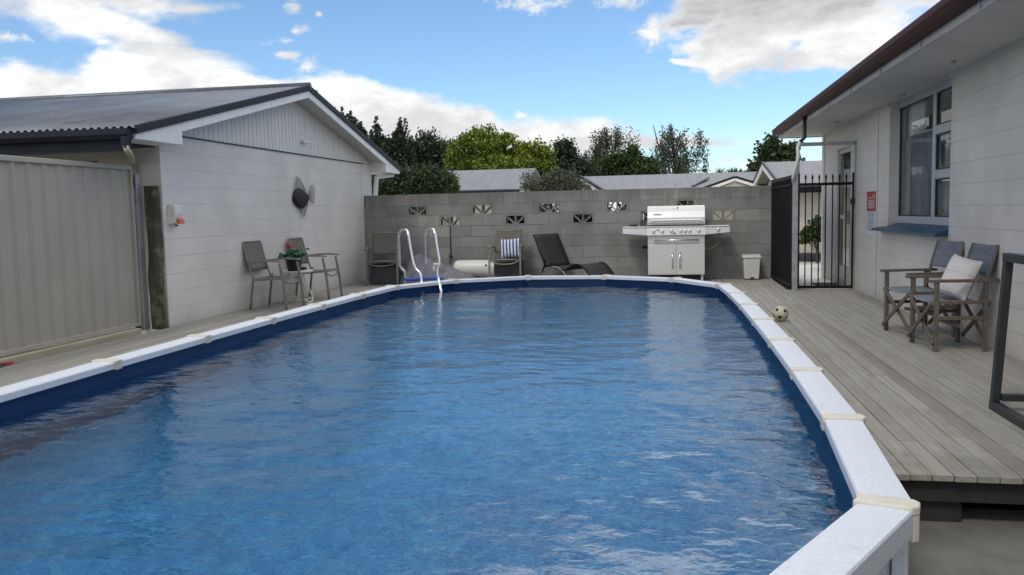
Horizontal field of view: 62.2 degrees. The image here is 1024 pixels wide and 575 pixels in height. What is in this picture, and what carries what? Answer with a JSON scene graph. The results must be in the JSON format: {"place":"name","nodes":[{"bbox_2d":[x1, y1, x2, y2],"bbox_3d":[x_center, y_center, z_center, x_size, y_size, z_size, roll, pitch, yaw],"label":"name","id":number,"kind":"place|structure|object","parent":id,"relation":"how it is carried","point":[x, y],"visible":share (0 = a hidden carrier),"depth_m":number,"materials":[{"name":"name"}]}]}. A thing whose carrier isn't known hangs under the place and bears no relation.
{"place":"outdoors","nodes":[
{"label":"outdoors","id":0,"kind":"place"},
{"bbox_2d":[0,0,939,212],"label":"sky","id":1,"kind":"structure","parent":0,"point":[732,71],"materials":[{"name":"blue"}]},
{"bbox_2d":[0,278,1023,483],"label":"deck","id":2,"kind":"structure","parent":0,"point":[920,405],"depth_m":6.33,"materials":[{"name":"grey wood"}]},
{"bbox_2d":[1,361,13,364],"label":"frisbee","id":3,"kind":"object","parent":2,"relation":"on","point":[7,363],"visible":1,"depth_m":7.34,"materials":[{"name":"red plastic"}]},
{"bbox_2d":[143,186,167,328],"bbox_3d":[-4.011,-0.335,9.543,0.159,1.605,0.162,0,5,10],"label":"timber post","id":4,"kind":"object","parent":2,"relation":"on","point":[158,309],"visible":1,"depth_m":9.50,"materials":[{"name":"black wood"}]},
{"bbox_2d":[242,240,304,309],"bbox_3d":[-3.252,-0.182,11.568,0.632,0.920,0.589,0,5,10],"label":"garden chair","id":5,"kind":"object","parent":2,"relation":"on","point":[254,253],"visible":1,"depth_m":11.55,"materials":[{"name":"paint"}]},
{"bbox_2d":[279,269,312,303],"bbox_3d":[-3.096,-0.017,12.235,0.489,0.462,0.492,0,5,10],"label":"side table","id":6,"kind":"object","parent":2,"relation":"on","point":[296,273],"visible":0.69,"depth_m":12.19,"materials":[{"name":"white plastic"}]},
{"bbox_2d":[278,243,308,270],"bbox_3d":[-3.102,-0.439,12.082,0.423,0.402,0.544,0,5,10],"label":"potted flower","id":7,"kind":"object","parent":6,"relation":"on","point":[291,264],"visible":0.84,"depth_m":12.00,"materials":[{"name":"green plant"}]},
{"bbox_2d":[288,237,342,299],"bbox_3d":[-2.970,-0.299,12.821,0.632,0.920,0.589,0,5,8],"label":"garden chair","id":8,"kind":"object","parent":2,"relation":"on","point":[297,243],"visible":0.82,"depth_m":12.91,"materials":[{"name":"paint"}]},
{"bbox_2d":[364,232,398,285],"bbox_3d":[-2.290,-0.515,15.119,0.589,0.920,0.632,-1,5,0],"label":"garden chair","id":9,"kind":"object","parent":2,"relation":"on","point":[383,243],"visible":0.84,"depth_m":15.34,"materials":[{"name":"paint"}]},
{"bbox_2d":[368,263,404,284],"bbox_3d":[-2.234,-0.245,15.172,0.560,0.365,0.420,0,5,10],"label":"storage tub","id":10,"kind":"object","parent":2,"relation":"on","point":[383,275],"visible":0.82,"depth_m":15.00,"materials":[{"name":"black plastic"}]},
{"bbox_2d":[399,253,475,283],"bbox_3d":[-1.279,-0.345,15.156,1.573,0.522,0.924,0,5,10],"label":"pool cover","id":11,"kind":"object","parent":2,"relation":"on","point":[446,272],"visible":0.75,"depth_m":15.10,"materials":[{"name":"grey plastic"}]},
{"bbox_2d":[433,263,441,270],"bbox_3d":[-1.316,-0.362,14.888,0.161,0.136,0.059,-3,5,-19],"label":"pipe fitting","id":12,"kind":"object","parent":11,"relation":"attached to","point":[435,265],"visible":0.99,"depth_m":14.86,"materials":[{"name":"white plastic"}]},
{"bbox_2d":[453,260,496,277],"bbox_3d":[-0.674,-0.303,15.278,0.790,0.396,0.323,0,5,10],"label":"cylinder tank","id":13,"kind":"object","parent":2,"relation":"on","point":[476,268],"visible":0.59,"depth_m":15.14,"materials":[{"name":"white plastic"}]},
{"bbox_2d":[488,230,524,277],"bbox_3d":[-0.087,-0.544,14.915,0.589,0.920,0.632,0,5,8],"label":"garden chair","id":14,"kind":"object","parent":2,"relation":"on","point":[499,235],"visible":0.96,"depth_m":15.11,"materials":[{"name":"paint"}]},
{"bbox_2d":[500,238,519,257],"bbox_3d":[-0.028,-0.689,14.930,0.360,0.340,0.130,-4,-7,8],"label":"cushion","id":15,"kind":"object","parent":14,"relation":"on","point":[510,247],"visible":0.98,"depth_m":14.88,"materials":[{"name":"fabric"}]},
{"bbox_2d":[496,261,525,276],"bbox_3d":[-0.015,-0.284,15.158,0.480,0.352,0.330,0,5,10],"label":"dark crate","id":16,"kind":"object","parent":2,"relation":"on","point":[507,270],"visible":0.6,"depth_m":15.01,"materials":[{"name":"black plastic"}]},
{"bbox_2d":[533,233,613,275],"bbox_3d":[1.048,-0.502,14.551,0.652,0.836,1.290,-6,7,-44],"label":"sun lounger","id":17,"kind":"object","parent":2,"relation":"on","point":[552,252],"visible":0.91,"depth_m":14.74,"materials":[{"name":"black fabric"}]},
{"bbox_2d":[623,205,729,280],"bbox_3d":[2.805,-0.757,14.534,1.777,1.284,0.580,0,5,10],"label":"barbecue","id":18,"kind":"object","parent":2,"relation":"on","point":[676,239],"visible":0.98,"depth_m":14.34,"materials":[{"name":"metal"}]},
{"bbox_2d":[640,212,645,225],"bbox_3d":[2.255,-1.176,14.597,0.095,0.248,0.100,0,5,10],"label":"utensil caddy","id":19,"kind":"object","parent":18,"relation":"on","point":[643,222],"visible":0.97,"depth_m":14.56,"materials":[{"name":"black metal"}]},
{"bbox_2d":[648,244,675,274],"bbox_3d":[2.547,-0.478,14.400,0.468,0.525,0.064,0,5,10],"label":"door","id":20,"kind":"structure","parent":18,"relation":"in","point":[661,257],"depth_m":14.41,"materials":[{"name":"metal"}]},
{"bbox_2d":[676,243,704,274],"bbox_3d":[3.013,-0.481,14.314,0.468,0.525,0.064,0,5,10],"label":"door","id":21,"kind":"structure","parent":18,"relation":"in","point":[690,257],"depth_m":14.33,"materials":[{"name":"metal"}]},
{"bbox_2d":[741,254,761,278],"bbox_3d":[4.097,-0.358,14.521,0.319,0.419,0.268,0,5,10],"label":"pedal bin","id":22,"kind":"object","parent":2,"relation":"on","point":[751,266],"visible":1,"depth_m":14.42,"materials":[{"name":"white plastic"}]},
{"bbox_2d":[773,306,788,320],"bbox_3d":[2.890,0.280,9.121,0.166,0.166,0.166,0,5,10],"label":"football","id":23,"kind":"object","parent":2,"relation":"on","point":[780,313],"visible":1,"depth_m":9.06,"materials":[{"name":"leather"}]},
{"bbox_2d":[770,175,792,289],"bbox_3d":[4.293,-0.901,13.540,0.030,1.685,2.195,0,5,10],"label":"black fence","id":24,"kind":"object","parent":2,"relation":"on","point":[781,231],"visible":0.99,"depth_m":13.39,"materials":[{"name":"metal"}]},
{"bbox_2d":[791,140,856,289],"bbox_3d":[4.549,-1.026,12.395,0.876,2.185,0.096,0,5,11],"label":"gateway","id":25,"kind":"object","parent":2,"relation":"on","point":[794,231],"visible":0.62,"depth_m":12.39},
{"bbox_2d":[797,172,854,287],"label":"picket gate","id":26,"kind":"structure","parent":25,"relation":"attached to","point":[839,183],"depth_m":12.39,"materials":[{"name":"black metal"}]},
{"bbox_2d":[880,239,964,337],"bbox_3d":[3.888,-0.002,8.016,0.578,0.880,0.552,-1,5,-2],"label":"director chair","id":27,"kind":"object","parent":2,"relation":"on","point":[944,251],"visible":0.69,"depth_m":8.11,"materials":[{"name":"brown wood"}]},
{"bbox_2d":[905,243,999,351],"bbox_3d":[3.755,0.070,7.236,0.578,0.880,0.552,-1,5,4],"label":"director chair","id":28,"kind":"object","parent":2,"relation":"on","point":[987,255],"visible":0.85,"depth_m":7.10,"materials":[{"name":"brown wood"}]},
{"bbox_2d":[940,254,982,299],"bbox_3d":[3.785,-0.086,7.177,0.150,0.360,0.330,18,9,-17],"label":"cushion","id":29,"kind":"object","parent":28,"relation":"on","point":[958,267],"visible":0.83,"depth_m":7.09,"materials":[{"name":"white fabric"}]},
{"bbox_2d":[989,253,1023,429],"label":"metal frame","id":30,"kind":"object","parent":2,"relation":"on","point":[996,405],"visible":1,"depth_m":4.95,"materials":[{"name":"grey metal"}]},
{"bbox_2d":[1,349,1023,574],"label":"patio","id":31,"kind":"structure","parent":0,"point":[982,542],"depth_m":3.64,"materials":[{"name":"concrete"}]},
{"bbox_2d":[0,155,141,367],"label":"corrugated fence","id":32,"kind":"object","parent":31,"relation":"on","point":[68,259],"visible":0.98,"depth_m":8.26,"materials":[{"name":"steel"},{"name":"beige paint"}]},
{"bbox_2d":[133,173,148,329],"bbox_3d":[-4.157,-0.388,9.416,0.080,1.740,0.135,0,5,10],"label":"gate post","id":33,"kind":"object","parent":32,"relation":"attached to","point":[140,252],"visible":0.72,"depth_m":9.42,"materials":[{"name":"beige metal"}]},
{"bbox_2d":[901,480,1023,521],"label":"deck frame","id":34,"kind":"object","parent":31,"relation":"on","point":[941,501],"visible":0.08,"depth_m":3.88,"materials":[{"name":"black wood"}]},
{"bbox_2d":[753,160,821,261],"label":"gable house","id":35,"kind":"structure","parent":0,"point":[767,173],"depth_m":20.26,"materials":[{"name":"white paint"}]},
{"bbox_2d":[772,262,847,289],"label":"yard paving","id":36,"kind":"structure","parent":0,"point":[808,273],"depth_m":15.22,"materials":[{"name":"concrete"}]},
{"bbox_2d":[0,82,400,348],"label":"block house","id":37,"kind":"structure","parent":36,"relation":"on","point":[223,167],"depth_m":11.24,"materials":[{"name":"paint"}]},
{"bbox_2d":[167,204,184,225],"bbox_3d":[-3.841,-0.826,9.708,0.134,0.251,0.150,0,5,10],"label":"outdoor power socket","id":38,"kind":"object","parent":37,"relation":"attached to","point":[175,215],"visible":1,"depth_m":9.65,"materials":[{"name":"white plastic"}]},
{"bbox_2d":[293,176,314,216],"bbox_3d":[-3.225,-1.420,13.209,0.040,0.626,0.798,0,5,10],"label":"fish ornament","id":39,"kind":"object","parent":37,"relation":"attached to","point":[301,197],"visible":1,"depth_m":13.08,"materials":[{"name":"metal"}]},
{"bbox_2d":[411,207,444,215],"bbox_3d":[-1.832,-1.035,17.021,1.209,1.682,1.200,0,5,10],"label":"wall shrub","id":40,"kind":"object","parent":36,"relation":"on","point":[415,208],"visible":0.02,"depth_m":16.93,"materials":[{"name":"green plant"}]},
{"bbox_2d":[508,187,610,223],"bbox_3d":[0.849,-1.064,16.370,2.708,1.760,1.176,0,5,10],"label":"wall shrub","id":41,"kind":"object","parent":36,"relation":"on","point":[579,216],"visible":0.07,"depth_m":16.27,"materials":[{"name":"green plant"}]},
{"bbox_2d":[611,184,695,220],"bbox_3d":[2.660,-1.082,16.073,2.070,1.766,1.333,0,5,10],"label":"wall shrub","id":42,"kind":"object","parent":36,"relation":"on","point":[683,203],"depth_m":15.81,"materials":[{"name":"green plant"}]},
{"bbox_2d":[799,215,820,262],"bbox_3d":[6.645,-1.069,18.701,0.664,1.077,0.515,1,6,25],"label":"courtyard shrub","id":43,"kind":"object","parent":36,"relation":"on","point":[808,233],"visible":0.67,"depth_m":18.62,"materials":[{"name":"green plant"}]},
{"bbox_2d":[812,282,837,285],"bbox_3d":[4.994,-0.037,13.406,0.355,0.016,0.830,0,5,10],"label":"door mat","id":44,"kind":"object","parent":36,"relation":"on","point":[826,283],"depth_m":13.58,"materials":[{"name":"rubber"}]},
{"bbox_2d":[899,480,1023,509],"bbox_3d":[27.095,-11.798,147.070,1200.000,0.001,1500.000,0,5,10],"label":"ground","id":45,"kind":"structure","parent":0,"point":[993,506],"depth_m":4.83,"materials":[{"name":"black"}]},
{"bbox_2d":[316,90,389,146],"bbox_3d":[-6.853,-4.767,35.618,4.670,6.995,3.038,0,5,10],"label":"tree","id":46,"kind":"object","parent":45,"relation":"on","point":[377,138],"visible":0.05,"depth_m":35.11,"materials":[{"name":"green plant"}]},
{"bbox_2d":[379,117,418,168],"bbox_3d":[-4.597,-4.004,34.055,2.615,5.666,2.662,0,5,10],"label":"tree","id":47,"kind":"object","parent":45,"relation":"on","point":[395,148],"visible":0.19,"depth_m":33.75,"materials":[{"name":"green plant"}]},
{"bbox_2d":[371,160,457,195],"bbox_3d":[-2.483,-1.457,19.716,2.574,3.014,1.720,0,5,10],"label":"garden shrub","id":48,"kind":"object","parent":45,"relation":"on","point":[430,178],"visible":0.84,"depth_m":19.21,"materials":[{"name":"green plant"}]},
{"bbox_2d":[406,126,448,169],"bbox_3d":[-3.621,-3.982,35.089,2.886,5.391,2.678,0,5,10],"label":"tree","id":49,"kind":"object","parent":45,"relation":"on","point":[427,148],"visible":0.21,"depth_m":34.44,"materials":[{"name":"green plant"}]},
{"bbox_2d":[437,134,455,146],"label":"background tree","id":50,"kind":"object","parent":45,"relation":"on","point":[441,140],"depth_m":44.47,"materials":[{"name":"green plant"}]},
{"bbox_2d":[444,173,460,224],"bbox_3d":[-1.427,-1.396,20.050,0.547,2.775,0.439,0,5,10],"label":"garden shrub","id":51,"kind":"object","parent":45,"relation":"on","point":[455,188],"visible":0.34,"depth_m":19.90,"materials":[{"name":"green plant"}]},
{"bbox_2d":[0,274,920,574],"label":"swimming pool","id":52,"kind":"structure","parent":45,"relation":"on","point":[874,530],"depth_m":5.11,"materials":[{"name":"plastic"}]},
{"bbox_2d":[397,227,443,290],"bbox_3d":[-1.403,0.125,13.507,0.661,2.147,1.055,-3,5,-16],"label":"pool ladder","id":53,"kind":"object","parent":52,"relation":"attached to","point":[422,278],"visible":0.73,"depth_m":13.50,"materials":[{"name":"silver metal"}]},
{"bbox_2d":[0,284,853,574],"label":"water","id":54,"kind":"structure","parent":52,"relation":"in","point":[575,429],"depth_m":4.29,"materials":[{"name":"blue liquid"}]},
{"bbox_2d":[416,168,540,224],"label":"neighbour house","id":55,"kind":"structure","parent":45,"relation":"on","point":[489,181],"depth_m":25.59,"materials":[{"name":"grey metal"}]},
{"bbox_2d":[441,122,561,176],"bbox_3d":[-0.610,-3.832,33.312,3.984,5.298,4.132,-5,6,-39],"label":"golden tree","id":56,"kind":"object","parent":45,"relation":"on","point":[480,148],"visible":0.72,"depth_m":32.70,"materials":[{"name":"green plant"}]},
{"bbox_2d":[517,165,596,207],"bbox_3d":[1.032,-1.432,19.576,1.898,2.822,1.146,0,5,10],"label":"olive shrub","id":57,"kind":"object","parent":45,"relation":"on","point":[555,180],"visible":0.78,"depth_m":19.34,"materials":[{"name":"green plant"}]},
{"bbox_2d":[364,185,770,280],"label":"block wall","id":58,"kind":"structure","parent":45,"relation":"on","point":[601,237],"depth_m":15.21,"materials":[{"name":"grey concrete"}]},
{"bbox_2d":[449,225,451,262],"bbox_3d":[-1.137,-0.787,15.620,0.056,0.721,0.070,0,5,10],"label":"cable","id":59,"kind":"object","parent":58,"relation":"attached to","point":[450,255],"visible":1,"depth_m":15.62,"materials":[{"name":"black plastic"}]},
{"bbox_2d":[549,133,603,180],"bbox_3d":[2.428,-4.000,35.882,2.823,5.025,2.309,0,5,10],"label":"dark tree","id":60,"kind":"object","parent":45,"relation":"on","point":[567,154],"visible":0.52,"depth_m":35.42,"materials":[{"name":"green plant"}]},
{"bbox_2d":[578,124,641,210],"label":"birch tree","id":61,"kind":"object","parent":45,"relation":"on","point":[608,143],"visible":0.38,"depth_m":41.25,"materials":[{"name":"green plant"}]},
{"bbox_2d":[593,143,666,207],"bbox_3d":[5.123,-4.047,37.427,2.934,4.730,3.054,-5,6,-36],"label":"bushy tree","id":62,"kind":"object","parent":45,"relation":"on","point":[631,160],"visible":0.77,"depth_m":36.82,"materials":[{"name":"green plant"}]},
{"bbox_2d":[580,172,766,219],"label":"long house","id":63,"kind":"structure","parent":45,"relation":"on","point":[726,179],"depth_m":28.96,"materials":[{"name":"white paint"}]},
{"bbox_2d":[649,123,712,173],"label":"birch tree","id":64,"kind":"object","parent":45,"relation":"on","point":[681,165],"visible":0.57,"depth_m":40.71,"materials":[{"name":"green plant"}]},
{"bbox_2d":[714,166,746,172],"bbox_3d":[10.006,-3.730,38.680,1.980,3.669,1.125,0,5,10],"label":"tree","id":65,"kind":"object","parent":45,"relation":"on","point":[732,170],"visible":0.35,"depth_m":38.51,"materials":[{"name":"green plant"}]},
{"bbox_2d":[744,132,805,171],"bbox_3d":[9.860,-3.537,31.534,2.075,4.562,1.979,-4,6,-31],"label":"broadleaf tree","id":66,"kind":"object","parent":45,"relation":"on","point":[771,149],"visible":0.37,"depth_m":31.25,"materials":[{"name":"green plant"}]},
{"bbox_2d":[772,0,1023,362],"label":"cream house","id":67,"kind":"structure","parent":45,"relation":"on","point":[925,110],"depth_m":8.28,"materials":[{"name":"paint"}]},
{"bbox_2d":[791,117,806,181],"bbox_3d":[4.151,-2.002,12.284,0.210,0.937,0.096,2,6,33],"label":"downpipe","id":68,"kind":"object","parent":67,"relation":"attached to","point":[802,139],"visible":1,"depth_m":12.25,"materials":[{"name":"white plastic"}]},
{"bbox_2d":[839,146,850,279],"bbox_3d":[5.164,-1.147,13.135,0.105,2.010,1.000,0,5,10],"label":"door","id":69,"kind":"structure","parent":67,"relation":"in","point":[841,169],"depth_m":13.51,"materials":[{"name":"white wood"}]},
{"bbox_2d":[866,212,875,235],"bbox_3d":[4.795,-0.854,11.331,0.006,0.318,0.480,0,5,10],"label":"rules notice","id":70,"kind":"object","parent":67,"relation":"attached to","point":[871,218],"visible":0.89,"depth_m":11.29,"materials":[{"name":"white plastic"}]},
{"bbox_2d":[867,191,875,210],"bbox_3d":[4.789,-1.149,11.310,0.008,0.260,0.490,0,5,10],"label":"pool notice","id":71,"kind":"object","parent":67,"relation":"attached to","point":[871,200],"visible":1,"depth_m":11.28,"materials":[{"name":"red plastic"}]},
{"bbox_2d":[871,78,951,236],"bbox_3d":[4.553,-1.373,9.574,0.418,1.609,2.955,0,5,10],"label":"window","id":72,"kind":"structure","parent":67,"relation":"in","point":[927,152],"depth_m":9.54,"materials":[{"name":"clear glass"}]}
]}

